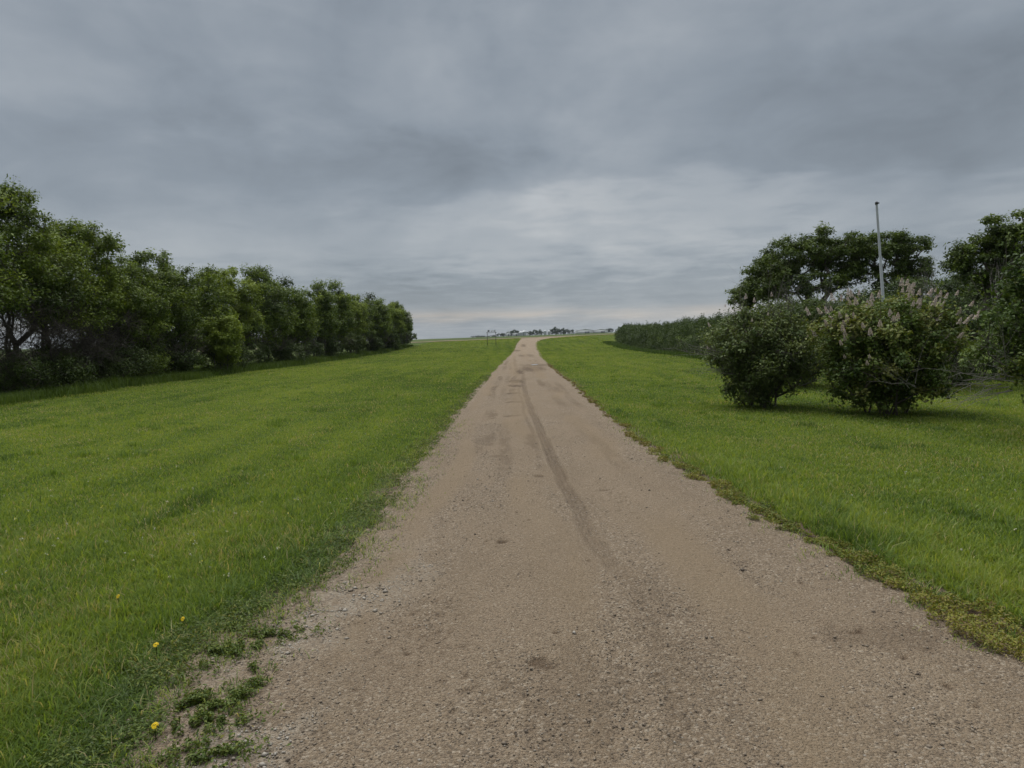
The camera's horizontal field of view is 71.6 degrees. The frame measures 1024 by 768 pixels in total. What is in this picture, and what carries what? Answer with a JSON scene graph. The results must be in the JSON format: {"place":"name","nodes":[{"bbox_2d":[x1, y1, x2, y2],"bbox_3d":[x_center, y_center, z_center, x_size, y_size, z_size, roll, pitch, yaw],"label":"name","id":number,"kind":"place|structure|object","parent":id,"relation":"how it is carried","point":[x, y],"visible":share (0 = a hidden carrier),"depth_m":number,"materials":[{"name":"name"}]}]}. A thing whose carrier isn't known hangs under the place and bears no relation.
{"place":"outdoors","nodes":[
{"label":"outdoors","id":0,"kind":"place"},
{"bbox_2d":[0,344,412,406],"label":"tall grass fringe","id":1,"kind":"object","parent":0,"point":[99,385],"depth_m":29.61,"materials":[{"name":"green plant"}]},
{"bbox_2d":[411,334,604,342],"bbox_3d":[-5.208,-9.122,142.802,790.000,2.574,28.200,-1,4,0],"label":"grid road","id":2,"kind":"structure","parent":0,"point":[508,338],"depth_m":141.56,"materials":[{"name":"beige gravel"}]},
{"bbox_2d":[0,329,1023,767],"bbox_3d":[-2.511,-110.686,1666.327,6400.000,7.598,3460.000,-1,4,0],"label":"ground","id":3,"kind":"structure","parent":0,"point":[426,423],"depth_m":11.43,"materials":[{"name":"green plant"}]},
{"bbox_2d":[0,231,49,386],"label":"shelterbelt tree","id":4,"kind":"object","parent":3,"relation":"on","point":[9,299],"visible":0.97,"depth_m":22.54,"materials":[{"name":"green plant"}]},
{"bbox_2d":[0,337,52,389],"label":"undergrowth shrub","id":5,"kind":"object","parent":3,"relation":"on","point":[18,360],"visible":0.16,"depth_m":23.84,"materials":[{"name":"green plant"}]},
{"bbox_2d":[0,350,61,393],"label":"undergrowth shrub","id":6,"kind":"object","parent":3,"relation":"on","point":[16,383],"visible":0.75,"depth_m":23.11,"materials":[{"name":"green plant"}]},
{"bbox_2d":[2,339,85,386],"bbox_3d":[-17.492,-0.683,25.981,3.025,2.147,2.676,-4,5,-40],"label":"undergrowth shrub","id":7,"kind":"object","parent":3,"relation":"on","point":[44,352],"visible":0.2,"depth_m":25.68,"materials":[{"name":"green plant"}]},
{"bbox_2d":[0,174,95,391],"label":"shelterbelt tree","id":8,"kind":"object","parent":3,"relation":"on","point":[20,202],"visible":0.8,"depth_m":24.44,"materials":[{"name":"green plant"}]},
{"bbox_2d":[28,353,99,387],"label":"undergrowth shrub","id":9,"kind":"object","parent":3,"relation":"on","point":[80,373],"visible":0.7,"depth_m":24.84,"materials":[{"name":"green plant"}]},
{"bbox_2d":[9,235,132,378],"bbox_3d":[-16.960,-2.733,26.763,4.653,6.093,4.590,-5,5,-41],"label":"shelterbelt tree","id":10,"kind":"object","parent":3,"relation":"on","point":[78,261],"visible":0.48,"depth_m":26.56,"materials":[{"name":"green plant"}]},
{"bbox_2d":[41,338,117,380],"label":"undergrowth shrub","id":11,"kind":"object","parent":3,"relation":"on","point":[109,348],"visible":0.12,"depth_m":28.36,"materials":[{"name":"green plant"}]},
{"bbox_2d":[46,338,124,381],"bbox_3d":[-17.645,-0.997,29.750,3.204,2.288,2.977,2,5,44],"label":"undergrowth shrub","id":12,"kind":"object","parent":3,"relation":"on","point":[95,359],"visible":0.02,"depth_m":29.23,"materials":[{"name":"green plant"}]},
{"bbox_2d":[21,216,152,379],"bbox_3d":[-17.113,-3.291,28.707,4.364,6.984,4.539,0,4,14],"label":"shelterbelt tree","id":13,"kind":"object","parent":3,"relation":"on","point":[114,276],"visible":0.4,"depth_m":28.44,"materials":[{"name":"green plant"}]},
{"bbox_2d":[79,344,159,380],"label":"undergrowth shrub","id":14,"kind":"object","parent":3,"relation":"on","point":[123,367],"visible":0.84,"depth_m":28.63,"materials":[{"name":"green plant"}]},
{"bbox_2d":[76,260,180,375],"bbox_3d":[-17.067,-2.781,31.654,4.911,5.572,4.916,-1,4,0],"label":"shelterbelt tree","id":15,"kind":"object","parent":3,"relation":"on","point":[155,311],"visible":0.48,"depth_m":30.93,"materials":[{"name":"green plant"}]},
{"bbox_2d":[117,346,173,377],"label":"undergrowth shrub","id":16,"kind":"object","parent":3,"relation":"on","point":[159,367],"visible":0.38,"depth_m":31.08,"materials":[{"name":"green plant"}]},
{"bbox_2d":[151,722,157,740],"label":"dandelion","id":17,"kind":"object","parent":3,"relation":"on","point":[154,726],"visible":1,"depth_m":2.85,"materials":[{"name":"yellow plant"}]},
{"bbox_2d":[114,247,210,373],"bbox_3d":[-17.035,-3.373,34.130,4.695,6.418,5.899,-1,4,0],"label":"shelterbelt tree","id":18,"kind":"object","parent":3,"relation":"on","point":[180,315],"visible":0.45,"depth_m":34.01,"materials":[{"name":"green plant"}]},
{"bbox_2d":[141,339,195,371],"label":"undergrowth shrub","id":19,"kind":"object","parent":3,"relation":"on","point":[179,344],"visible":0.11,"depth_m":34.91,"materials":[{"name":"green plant"}]},
{"bbox_2d":[158,344,209,372],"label":"undergrowth shrub","id":20,"kind":"object","parent":3,"relation":"on","point":[182,363],"visible":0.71,"depth_m":33.90,"materials":[{"name":"green plant"}]},
{"bbox_2d":[177,345,217,370],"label":"undergrowth shrub","id":21,"kind":"object","parent":3,"relation":"on","point":[207,365],"visible":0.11,"depth_m":38.45,"materials":[{"name":"green plant"}]},
{"bbox_2d":[158,263,248,369],"bbox_3d":[-17.198,-3.560,38.285,5.226,6.266,5.390,-1,4,0],"label":"shelterbelt tree","id":22,"kind":"object","parent":3,"relation":"on","point":[207,286],"visible":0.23,"depth_m":37.67,"materials":[{"name":"green plant"}]},
{"bbox_2d":[191,309,245,369],"bbox_3d":[-15.648,-2.203,37.368,3.016,3.599,3.080,-1,4,0],"label":"shrub","id":23,"kind":"object","parent":3,"relation":"on","point":[228,337],"visible":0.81,"depth_m":36.90,"materials":[{"name":"green plant"}]},
{"bbox_2d":[207,339,253,368],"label":"undergrowth shrub","id":24,"kind":"object","parent":3,"relation":"on","point":[243,363],"visible":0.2,"depth_m":40.33,"materials":[{"name":"green plant"}]},
{"bbox_2d":[191,266,273,358],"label":"shelterbelt tree","id":25,"kind":"object","parent":3,"relation":"on","point":[235,298],"visible":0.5,"depth_m":42.97,"materials":[{"name":"green plant"}]},
{"bbox_2d":[218,341,267,365],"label":"undergrowth shrub","id":26,"kind":"object","parent":3,"relation":"on","point":[260,354],"visible":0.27,"depth_m":46.30,"materials":[{"name":"green plant"}]},
{"bbox_2d":[243,337,275,363],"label":"undergrowth shrub","id":27,"kind":"object","parent":3,"relation":"on","point":[270,346],"visible":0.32,"depth_m":48.22,"materials":[{"name":"green plant"}]},
{"bbox_2d":[237,262,301,361],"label":"shelterbelt tree","id":28,"kind":"object","parent":3,"relation":"on","point":[274,314],"visible":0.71,"depth_m":48.28,"materials":[{"name":"green plant"}]},
{"bbox_2d":[252,335,289,362],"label":"undergrowth shrub","id":29,"kind":"object","parent":3,"relation":"on","point":[271,351],"visible":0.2,"depth_m":50.93,"materials":[{"name":"green plant"}]},
{"bbox_2d":[269,338,306,361],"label":"undergrowth shrub","id":30,"kind":"object","parent":3,"relation":"on","point":[292,347],"visible":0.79,"depth_m":50.58,"materials":[{"name":"green plant"}]},
{"bbox_2d":[269,274,322,353],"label":"shelterbelt tree","id":31,"kind":"object","parent":3,"relation":"on","point":[304,323],"visible":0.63,"depth_m":54.71,"materials":[{"name":"green plant"}]},
{"bbox_2d":[285,337,323,357],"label":"undergrowth shrub","id":32,"kind":"object","parent":3,"relation":"on","point":[319,347],"visible":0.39,"depth_m":59.55,"materials":[{"name":"green plant"}]},
{"bbox_2d":[294,337,337,355],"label":"undergrowth shrub","id":33,"kind":"object","parent":3,"relation":"on","point":[316,354],"visible":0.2,"depth_m":62.66,"materials":[{"name":"green plant"}]},
{"bbox_2d":[303,279,344,356],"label":"shelterbelt tree","id":34,"kind":"object","parent":3,"relation":"on","point":[328,324],"visible":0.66,"depth_m":61.95,"materials":[{"name":"green plant"}]},
{"bbox_2d":[321,335,343,355],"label":"undergrowth shrub","id":35,"kind":"object","parent":3,"relation":"on","point":[337,348],"visible":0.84,"depth_m":62.85,"materials":[{"name":"green plant"}]},
{"bbox_2d":[313,277,357,345],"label":"shelterbelt tree","id":36,"kind":"object","parent":3,"relation":"on","point":[342,310],"visible":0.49,"depth_m":67.93,"materials":[{"name":"green plant"}]},
{"bbox_2d":[325,335,358,353],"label":"undergrowth shrub","id":37,"kind":"object","parent":3,"relation":"on","point":[347,349],"visible":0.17,"depth_m":72.22,"materials":[{"name":"green plant"}]},
{"bbox_2d":[336,293,371,352],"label":"shelterbelt tree","id":38,"kind":"object","parent":3,"relation":"on","point":[359,327],"visible":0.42,"depth_m":74.96,"materials":[{"name":"green plant"}]},
{"bbox_2d":[343,332,367,353],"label":"undergrowth shrub","id":39,"kind":"object","parent":3,"relation":"on","point":[360,343],"visible":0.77,"depth_m":72.61,"materials":[{"name":"green plant"}]},
{"bbox_2d":[346,294,377,351],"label":"shelterbelt tree","id":40,"kind":"object","parent":3,"relation":"on","point":[369,320],"visible":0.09,"depth_m":81.85,"materials":[{"name":"green plant"}]},
{"bbox_2d":[354,336,374,350],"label":"undergrowth shrub","id":41,"kind":"object","parent":3,"relation":"on","point":[372,346],"visible":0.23,"depth_m":84.02,"materials":[{"name":"green plant"}]},
{"bbox_2d":[364,335,384,351],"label":"undergrowth shrub","id":42,"kind":"object","parent":3,"relation":"on","point":[377,342],"visible":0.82,"depth_m":83.33,"materials":[{"name":"green plant"}]},
{"bbox_2d":[362,291,391,347],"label":"shelterbelt tree","id":43,"kind":"object","parent":3,"relation":"on","point":[381,327],"visible":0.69,"depth_m":85.89,"materials":[{"name":"green plant"}]},
{"bbox_2d":[371,296,397,345],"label":"shelterbelt tree","id":44,"kind":"object","parent":3,"relation":"on","point":[391,330],"visible":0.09,"depth_m":93.27,"materials":[{"name":"green plant"}]},
{"bbox_2d":[382,332,400,348],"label":"undergrowth shrub","id":45,"kind":"object","parent":3,"relation":"on","point":[393,345],"visible":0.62,"depth_m":94.80,"materials":[{"name":"green plant"}]},
{"bbox_2d":[383,303,406,342],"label":"shelterbelt tree","id":46,"kind":"object","parent":3,"relation":"on","point":[396,316],"visible":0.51,"depth_m":97.96,"materials":[{"name":"green plant"}]},
{"bbox_2d":[391,301,412,340],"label":"shelterbelt tree","id":47,"kind":"object","parent":3,"relation":"on","point":[408,326],"visible":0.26,"depth_m":103.91,"materials":[{"name":"green plant"}]},
{"bbox_2d":[395,310,413,341],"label":"shelterbelt tree","id":48,"kind":"object","parent":3,"relation":"on","point":[412,326],"visible":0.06,"depth_m":111.56,"materials":[{"name":"green plant"}]},
{"bbox_2d":[400,332,410,344],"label":"undergrowth shrub","id":49,"kind":"object","parent":3,"relation":"on","point":[403,341],"visible":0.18,"depth_m":108.47,"materials":[{"name":"green plant"}]},
{"bbox_2d":[401,333,417,344],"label":"undergrowth shrub","id":50,"kind":"object","parent":3,"relation":"on","point":[413,337],"visible":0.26,"depth_m":115.46,"materials":[{"name":"green plant"}]},
{"bbox_2d":[487,330,496,344],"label":"mailbox stand","id":51,"kind":"object","parent":3,"relation":"on","point":[491,332],"visible":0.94,"depth_m":103.70,"materials":[{"name":"metal"}]},
{"bbox_2d":[0,384,1021,577],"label":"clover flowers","id":52,"kind":"object","parent":3,"relation":"on","point":[961,549],"visible":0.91,"depth_m":6.37,"materials":[{"name":"plant"}]},
{"bbox_2d":[26,363,1023,767],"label":"roadside weeds","id":53,"kind":"object","parent":3,"relation":"on","point":[994,637],"visible":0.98,"depth_m":3.74,"materials":[{"name":"green plant"}]},
{"bbox_2d":[551,326,558,334],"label":"tree","id":54,"kind":"object","parent":3,"relation":"on","point":[554,329],"visible":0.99,"depth_m":896.02,"materials":[{"name":"green plant"}]},
{"bbox_2d":[575,329,592,333],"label":"machine shed","id":55,"kind":"structure","parent":3,"relation":"on","point":[582,331],"depth_m":877.76,"materials":[{"name":"white metal"}]},
{"bbox_2d":[593,329,607,332],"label":"machine shed","id":56,"kind":"structure","parent":3,"relation":"on","point":[600,331],"depth_m":883.76,"materials":[{"name":"white metal"}]},
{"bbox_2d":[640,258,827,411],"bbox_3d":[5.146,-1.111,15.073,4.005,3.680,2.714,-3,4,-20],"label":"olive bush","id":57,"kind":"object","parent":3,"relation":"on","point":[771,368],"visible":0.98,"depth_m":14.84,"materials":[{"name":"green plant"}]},
{"bbox_2d":[725,256,781,323],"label":"spreading tree","id":58,"kind":"object","parent":3,"relation":"on","point":[755,276],"visible":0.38,"depth_m":37.42,"materials":[{"name":"green plant"}]},
{"bbox_2d":[744,264,847,386],"bbox_3d":[8.218,-1.644,20.625,3.616,3.678,3.313,1,4,28],"label":"twiggy bush","id":59,"kind":"object","parent":3,"relation":"on","point":[812,306],"visible":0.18,"depth_m":20.28,"materials":[{"name":"green plant"}]},
{"bbox_2d":[741,220,877,303],"bbox_3d":[15.057,-4.468,35.291,6.347,7.061,4.441,-1,4,0],"label":"spreading tree","id":60,"kind":"object","parent":3,"relation":"on","point":[819,261],"visible":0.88,"depth_m":34.84,"materials":[{"name":"green plant"}]},
{"bbox_2d":[614,276,1023,381],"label":"long hedge","id":61,"kind":"object","parent":3,"relation":"on","point":[649,334],"visible":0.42,"depth_m":57.88,"materials":[{"name":"green plant"}]},
{"bbox_2d":[767,276,942,323],"bbox_3d":[14.109,-2.427,28.769,9.404,3.932,3.828,-1,4,0],"label":"hedge","id":62,"kind":"object","parent":3,"relation":"on","point":[896,287],"visible":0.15,"depth_m":28.64,"materials":[{"name":"green plant"}]},
{"bbox_2d":[875,201,885,317],"bbox_3d":[9.114,-1.948,17.414,0.125,5.015,0.105,-6,4,0],"label":"flag pole","id":63,"kind":"object","parent":3,"relation":"on","point":[880,257],"visible":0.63,"depth_m":17.33,"materials":[{"name":"metal"}]},
{"bbox_2d":[840,228,939,293],"bbox_3d":[18.515,-4.340,34.869,4.462,6.738,3.921,0,4,24],"label":"spreading tree","id":64,"kind":"object","parent":3,"relation":"on","point":[899,244],"visible":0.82,"depth_m":34.25,"materials":[{"name":"green plant"}]},
{"bbox_2d":[805,270,979,416],"bbox_3d":[7.357,-0.737,13.604,3.307,2.862,3.303,-1,4,0],"label":"lilac bush","id":65,"kind":"object","parent":3,"relation":"on","point":[880,364],"visible":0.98,"depth_m":13.08,"materials":[{"name":"green plant"}]},
{"bbox_2d":[870,246,1020,386],"bbox_3d":[11.425,-1.704,18.866,4.844,3.832,4.509,-1,4,0],"label":"brush thicket","id":66,"kind":"object","parent":3,"relation":"on","point":[969,312],"visible":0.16,"depth_m":18.27,"materials":[{"name":"green plant"}]},
{"bbox_2d":[924,266,1011,370],"bbox_3d":[15.431,-2.126,23.835,4.020,3.853,2.977,-1,4,0],"label":"spreading tree","id":67,"kind":"object","parent":3,"relation":"on","point":[948,286],"visible":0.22,"depth_m":23.40,"materials":[{"name":"green plant"}]},
{"bbox_2d":[917,235,1023,415],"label":"corner bush","id":68,"kind":"object","parent":3,"relation":"on","point":[1010,330],"visible":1,"depth_m":10.37,"materials":[{"name":"green plant"}]},
{"bbox_2d":[937,208,1023,379],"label":"spreading tree","id":69,"kind":"object","parent":3,"relation":"on","point":[965,259],"visible":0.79,"depth_m":21.01,"materials":[{"name":"green plant"}]},
{"bbox_2d":[0,0,1023,348],"label":"sky","id":70,"kind":"structure","parent":0,"point":[475,167],"materials":[{"name":"grey"}]},
{"bbox_2d":[101,335,1023,767],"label":"gravel driveway","id":71,"kind":"structure","parent":0,"point":[525,393],"depth_m":3.66,"materials":[{"name":"beige gravel"}]},
{"bbox_2d":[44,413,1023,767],"bbox_3d":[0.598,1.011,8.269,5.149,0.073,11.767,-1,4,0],"label":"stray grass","id":72,"kind":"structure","parent":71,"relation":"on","point":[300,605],"depth_m":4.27,"materials":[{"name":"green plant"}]},
{"bbox_2d":[601,340,1008,382],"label":"hedge foot grass","id":73,"kind":"structure","parent":0,"point":[613,343],"depth_m":56.41,"materials":[{"name":"green plant"}]}
]}

